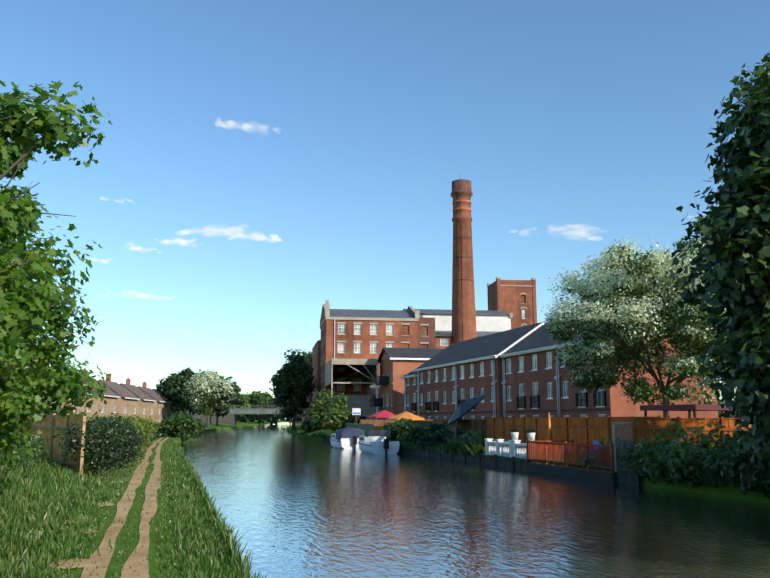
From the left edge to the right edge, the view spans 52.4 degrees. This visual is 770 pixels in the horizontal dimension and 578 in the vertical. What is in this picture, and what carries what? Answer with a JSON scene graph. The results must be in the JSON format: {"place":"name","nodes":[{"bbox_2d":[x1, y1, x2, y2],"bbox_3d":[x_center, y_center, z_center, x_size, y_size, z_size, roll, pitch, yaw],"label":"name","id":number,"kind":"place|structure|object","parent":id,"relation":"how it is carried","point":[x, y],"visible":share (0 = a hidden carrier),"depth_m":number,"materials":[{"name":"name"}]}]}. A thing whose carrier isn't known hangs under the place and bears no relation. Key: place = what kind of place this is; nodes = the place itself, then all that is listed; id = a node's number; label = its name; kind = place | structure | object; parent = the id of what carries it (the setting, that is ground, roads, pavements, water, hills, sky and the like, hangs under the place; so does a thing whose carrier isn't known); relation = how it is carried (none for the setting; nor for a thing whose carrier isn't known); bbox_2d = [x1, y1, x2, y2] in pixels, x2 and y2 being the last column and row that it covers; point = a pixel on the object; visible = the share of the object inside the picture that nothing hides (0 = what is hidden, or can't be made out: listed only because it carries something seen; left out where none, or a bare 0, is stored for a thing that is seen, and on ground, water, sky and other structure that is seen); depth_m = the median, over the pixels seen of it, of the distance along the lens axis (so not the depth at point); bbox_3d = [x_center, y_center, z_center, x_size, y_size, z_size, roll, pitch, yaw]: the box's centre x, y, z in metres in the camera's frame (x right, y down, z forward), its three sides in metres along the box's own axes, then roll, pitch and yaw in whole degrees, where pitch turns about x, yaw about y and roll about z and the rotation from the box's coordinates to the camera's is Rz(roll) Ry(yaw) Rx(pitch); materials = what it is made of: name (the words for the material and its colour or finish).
{"place":"outdoors","nodes":[
{"label":"outdoors","id":0,"kind":"place"},
{"bbox_2d":[0,80,111,379],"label":"maple tree","id":1,"kind":"object","parent":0,"point":[30,315],"depth_m":9.12,"materials":[{"name":"green plant"}]},
{"bbox_2d":[0,244,111,471],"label":"maple sapling","id":2,"kind":"object","parent":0,"point":[46,349],"depth_m":13.96,"materials":[{"name":"green plant"}]},
{"bbox_2d":[104,292,171,299],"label":"cloud","id":3,"kind":"structure","parent":0,"point":[146,297],"depth_m":3059.47,"materials":[{"name":"white"}]},
{"bbox_2d":[162,238,202,244],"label":"cloud","id":4,"kind":"structure","parent":0,"point":[181,242],"depth_m":3095.29,"materials":[{"name":"white"}]},
{"bbox_2d":[181,227,276,238],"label":"cloud","id":5,"kind":"structure","parent":0,"point":[232,229],"depth_m":3122.24,"materials":[{"name":"white"}]},
{"bbox_2d":[221,120,277,131],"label":"cloud","id":6,"kind":"structure","parent":0,"point":[244,126],"depth_m":3087.69,"materials":[{"name":"white"}]},
{"bbox_2d":[230,233,281,240],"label":"cloud","id":7,"kind":"structure","parent":0,"point":[251,236],"depth_m":3143.12,"materials":[{"name":"white"}]},
{"bbox_2d":[0,0,769,419],"label":"sky","id":8,"kind":"structure","parent":0,"point":[597,114],"materials":[{"name":"blue"}]},
{"bbox_2d":[0,420,769,577],"bbox_3d":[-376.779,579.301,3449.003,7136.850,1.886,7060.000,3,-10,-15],"label":"ground","id":9,"kind":"structure","parent":0,"point":[728,491],"depth_m":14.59,"materials":[{"name":"green plant"}]},
{"bbox_2d":[0,436,53,477],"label":"weed leaves","id":10,"kind":"object","parent":9,"relation":"on","point":[32,457],"visible":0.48,"depth_m":20.54,"materials":[{"name":"green plant"}]},
{"bbox_2d":[39,405,59,414],"bbox_3d":[-28.742,11.170,63.429,5.204,3.673,5.738,3,-10,-15],"label":"garden shrub","id":11,"kind":"object","parent":9,"relation":"on","point":[52,412],"depth_m":64.26,"materials":[{"name":"green plant"}]},
{"bbox_2d":[16,413,85,475],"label":"towpath fences","id":12,"kind":"object","parent":9,"relation":"on","point":[45,427],"visible":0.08,"depth_m":25.14,"materials":[{"name":"brown wood"}]},
{"bbox_2d":[11,368,179,425],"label":"house row","id":13,"kind":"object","parent":9,"relation":"on","point":[127,399],"visible":0.4,"depth_m":145.32,"materials":[{"name":"brick"}]},
{"bbox_2d":[53,412,147,475],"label":"privet hedge leaves","id":14,"kind":"object","parent":9,"relation":"on","point":[105,439],"visible":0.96,"depth_m":24.31,"materials":[{"name":"green plant"}]},
{"bbox_2d":[86,413,161,457],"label":"golden conifer hedge leaves","id":15,"kind":"object","parent":9,"relation":"on","point":[147,427],"visible":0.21,"depth_m":40.41,"materials":[{"name":"green plant"}]},
{"bbox_2d":[50,424,250,577],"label":"towpath tracks","id":16,"kind":"object","parent":9,"relation":"on","point":[113,529],"visible":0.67,"depth_m":12.32},
{"bbox_2d":[150,425,160,440],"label":"mixed hedge leaves","id":17,"kind":"object","parent":9,"relation":"on","point":[155,435],"visible":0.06,"depth_m":65.10,"materials":[{"name":"green plant"}]},
{"bbox_2d":[156,411,206,440],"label":"bush","id":18,"kind":"object","parent":9,"relation":"on","point":[184,427],"depth_m":80.21,"materials":[{"name":"green plant"}]},
{"bbox_2d":[155,367,221,417],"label":"tree","id":19,"kind":"object","parent":9,"relation":"on","point":[178,386],"depth_m":177.55,"materials":[{"name":"green plant"}]},
{"bbox_2d":[177,368,237,427],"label":"hawthorn tree","id":20,"kind":"object","parent":9,"relation":"on","point":[205,385],"depth_m":168.40,"materials":[{"name":"white plant"}]},
{"bbox_2d":[196,376,248,425],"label":"tree","id":21,"kind":"object","parent":9,"relation":"on","point":[237,389],"depth_m":207.76,"materials":[{"name":"plant"}]},
{"bbox_2d":[228,393,250,415],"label":"tree","id":22,"kind":"object","parent":9,"relation":"on","point":[246,403],"depth_m":320.02,"materials":[{"name":"green plant"}]},
{"bbox_2d":[181,405,303,424],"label":"road bridge","id":23,"kind":"structure","parent":9,"relation":"on","point":[230,418],"depth_m":246.72,"materials":[{"name":"concrete"}]},
{"bbox_2d":[242,391,273,424],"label":"tree","id":24,"kind":"object","parent":9,"relation":"on","point":[258,397],"depth_m":335.57,"materials":[{"name":"green plant"}]},
{"bbox_2d":[238,415,284,422],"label":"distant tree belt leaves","id":25,"kind":"object","parent":9,"relation":"on","point":[245,419],"depth_m":418.39,"materials":[{"name":"green plant"}]},
{"bbox_2d":[268,400,299,424],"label":"tree","id":26,"kind":"object","parent":9,"relation":"on","point":[274,406],"depth_m":329.71,"materials":[{"name":"green plant"}]},
{"bbox_2d":[269,348,316,431],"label":"tree","id":27,"kind":"object","parent":9,"relation":"on","point":[304,384],"depth_m":126.34,"materials":[{"name":"green plant"}]},
{"bbox_2d":[274,349,311,387],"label":"tree","id":28,"kind":"object","parent":9,"relation":"on","point":[309,355],"depth_m":189.16,"materials":[{"name":"green plant"}]},
{"bbox_2d":[300,388,359,432],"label":"willow bush","id":29,"kind":"object","parent":9,"relation":"on","point":[335,415],"depth_m":95.62,"materials":[{"name":"green plant"}]},
{"bbox_2d":[304,300,434,421],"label":"mill building","id":30,"kind":"structure","parent":9,"relation":"on","point":[348,347],"depth_m":118.07,"materials":[{"name":"brick"}]},
{"bbox_2d":[381,422,393,437],"bbox_3d":[0.307,11.149,59.768,2.586,1.997,4.045,3,-10,-15],"label":"bank shrub","id":31,"kind":"object","parent":9,"relation":"on","point":[389,425],"visible":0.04,"depth_m":59.14,"materials":[{"name":"green plant"}]},
{"bbox_2d":[382,418,423,442],"bbox_3d":[1.477,10.434,55.534,3.388,2.597,4.045,3,-10,-15],"label":"bank shrub","id":32,"kind":"object","parent":9,"relation":"on","point":[403,429],"visible":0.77,"depth_m":54.67,"materials":[{"name":"green plant"}]},
{"bbox_2d":[370,348,443,419],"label":"brick building","id":33,"kind":"structure","parent":9,"relation":"on","point":[396,364],"depth_m":101.68,"materials":[{"name":"orange brick"}]},
{"bbox_2d":[352,408,485,452],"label":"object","id":34,"kind":"object","parent":9,"relation":"on","point":[356,411],"visible":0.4,"depth_m":71.76,"materials":[{"name":"grey"}]},
{"bbox_2d":[414,422,457,452],"bbox_3d":[3.385,9.281,48.760,2.682,1.947,3.887,3,-10,-15],"label":"bank shrub","id":35,"kind":"object","parent":9,"relation":"on","point":[429,437],"depth_m":48.61,"materials":[{"name":"green plant"}]},
{"bbox_2d":[444,435,455,447],"bbox_3d":[3.959,8.873,44.765,1.745,1.370,2.256,3,-10,-15],"label":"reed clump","id":36,"kind":"object","parent":9,"relation":"on","point":[453,436],"visible":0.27,"depth_m":44.92,"materials":[{"name":"green plant"}]},
{"bbox_2d":[403,309,512,348],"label":"white building","id":37,"kind":"structure","parent":9,"relation":"on","point":[488,322],"depth_m":144.98,"materials":[{"name":"white paint"}]},
{"bbox_2d":[450,430,488,454],"bbox_3d":[4.787,8.619,43.332,2.133,1.521,2.956,3,-10,-15],"label":"bank shrub","id":38,"kind":"object","parent":9,"relation":"on","point":[472,435],"visible":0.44,"depth_m":43.18,"materials":[{"name":"green plant"}]},
{"bbox_2d":[464,426,493,445],"bbox_3d":[5.125,7.926,41.669,2.495,1.616,1.978,-2,-10,10],"label":"cordyline plant","id":39,"kind":"object","parent":9,"relation":"on","point":[479,437],"visible":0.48,"depth_m":41.53,"materials":[{"name":"green plant"}]},
{"bbox_2d":[322,438,641,485],"bbox_3d":[0.822,11.402,55.062,0.699,0.980,60.079,3,-10,-15],"label":"bank edging","id":40,"kind":"object","parent":9,"relation":"on","point":[631,479],"visible":0.21,"depth_m":37.47,"materials":[{"name":"grey concrete"}]},
{"bbox_2d":[236,397,746,423],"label":"distant tree belt leaves","id":41,"kind":"object","parent":9,"relation":"on","point":[723,414],"depth_m":385.20,"materials":[{"name":"green plant"}]},
{"bbox_2d":[484,432,534,458],"bbox_3d":[6.575,7.477,37.365,1.770,1.280,5.150,3,-10,-15],"label":"white balustrade","id":42,"kind":"object","parent":9,"relation":"on","point":[515,447],"visible":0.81,"depth_m":36.74,"materials":[{"name":"stone"}]},
{"bbox_2d":[509,427,518,431],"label":"planter ball leaves","id":43,"kind":"object","parent":42,"relation":"on","point":[514,429],"visible":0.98,"depth_m":36.64,"materials":[{"name":"green plant"}]},
{"bbox_2d":[524,427,535,432],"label":"planter ball leaves","id":44,"kind":"object","parent":42,"relation":"on","point":[530,430],"visible":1,"depth_m":34.96,"materials":[{"name":"green plant"}]},
{"bbox_2d":[297,429,769,490],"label":"canal bank","id":45,"kind":"structure","parent":9,"relation":"on","point":[473,450],"depth_m":35.51,"materials":[{"name":"green plant"}]},
{"bbox_2d":[346,415,751,456],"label":"garden fences","id":46,"kind":"object","parent":9,"relation":"on","point":[583,430],"visible":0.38,"depth_m":34.89,"materials":[{"name":"brown wood"}]},
{"bbox_2d":[368,394,739,455],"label":"patio furnishings","id":47,"kind":"object","parent":9,"relation":"on","point":[464,408],"visible":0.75,"depth_m":48.62,"materials":[{"name":"orange"}]},
{"bbox_2d":[400,311,717,419],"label":"apartment terraces","id":48,"kind":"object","parent":9,"relation":"on","point":[517,372],"visible":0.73,"depth_m":69.44,"materials":[{"name":"brick"}]},
{"bbox_2d":[526,422,633,482],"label":"garden deck","id":49,"kind":"structure","parent":9,"relation":"on","point":[589,473],"depth_m":30.38,"materials":[{"name":"grey"}]},
{"bbox_2d":[582,434,653,469],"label":"vegetation leaves","id":50,"kind":"object","parent":9,"relation":"on","point":[591,456],"visible":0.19,"depth_m":28.77,"materials":[{"name":"green plant"}]},
{"bbox_2d":[541,235,735,417],"bbox_3d":[13.989,2.758,39.812,13.223,11.198,11.722,3,-10,-15],"label":"hawthorn tree","id":51,"kind":"object","parent":9,"relation":"on","point":[698,338],"depth_m":38.22,"materials":[{"name":"green plant"}]},
{"bbox_2d":[624,421,719,480],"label":"vegetation leaves","id":52,"kind":"object","parent":9,"relation":"on","point":[640,453],"visible":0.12,"depth_m":26.72,"materials":[{"name":"green plant"}]},
{"bbox_2d":[642,436,717,486],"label":"vegetation leaves","id":53,"kind":"object","parent":9,"relation":"on","point":[681,451],"visible":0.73,"depth_m":24.26,"materials":[{"name":"green plant"}]},
{"bbox_2d":[659,52,769,483],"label":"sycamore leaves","id":54,"kind":"object","parent":9,"relation":"on","point":[735,251],"visible":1,"depth_m":12.33,"materials":[{"name":"green plant"}]},
{"bbox_2d":[675,420,755,486],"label":"vegetation leaves","id":55,"kind":"object","parent":9,"relation":"on","point":[716,447],"visible":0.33,"depth_m":23.80,"materials":[{"name":"green plant"}]},
{"bbox_2d":[705,435,769,498],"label":"vegetation leaves","id":56,"kind":"object","parent":9,"relation":"on","point":[729,467],"visible":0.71,"depth_m":21.58,"materials":[{"name":"green plant"}]},
{"bbox_2d":[450,179,476,342],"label":"mill chimney","id":57,"kind":"object","parent":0,"point":[463,309],"visible":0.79,"depth_m":135.61,"materials":[{"name":"brown brick"}]},
{"bbox_2d":[180,422,769,577],"bbox_3d":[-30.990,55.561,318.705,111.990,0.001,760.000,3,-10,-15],"label":"canal water","id":58,"kind":"structure","parent":0,"point":[294,506],"depth_m":17.67,"materials":[{"name":"blue liquid"}]},
{"bbox_2d":[330,427,414,453],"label":"boats","id":59,"kind":"object","parent":58,"relation":"on","point":[372,441],"visible":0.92,"depth_m":53.74,"materials":[{"name":"white"}]},
{"bbox_2d":[487,277,536,328],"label":"brick tower","id":60,"kind":"structure","parent":0,"point":[517,298],"depth_m":153.71,"materials":[{"name":"brown brick"}]},
{"bbox_2d":[530,224,598,239],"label":"cloud","id":61,"kind":"structure","parent":0,"point":[574,232],"depth_m":3138.45,"materials":[{"name":"white"}]},
{"bbox_2d":[670,215,711,334],"bbox_3d":[20.495,2.309,43.919,9.930,13.438,10.276,3,-10,-15],"label":"ash tree","id":62,"kind":"object","parent":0,"point":[699,219],"depth_m":44.58,"materials":[{"name":"green plant"}]}
]}

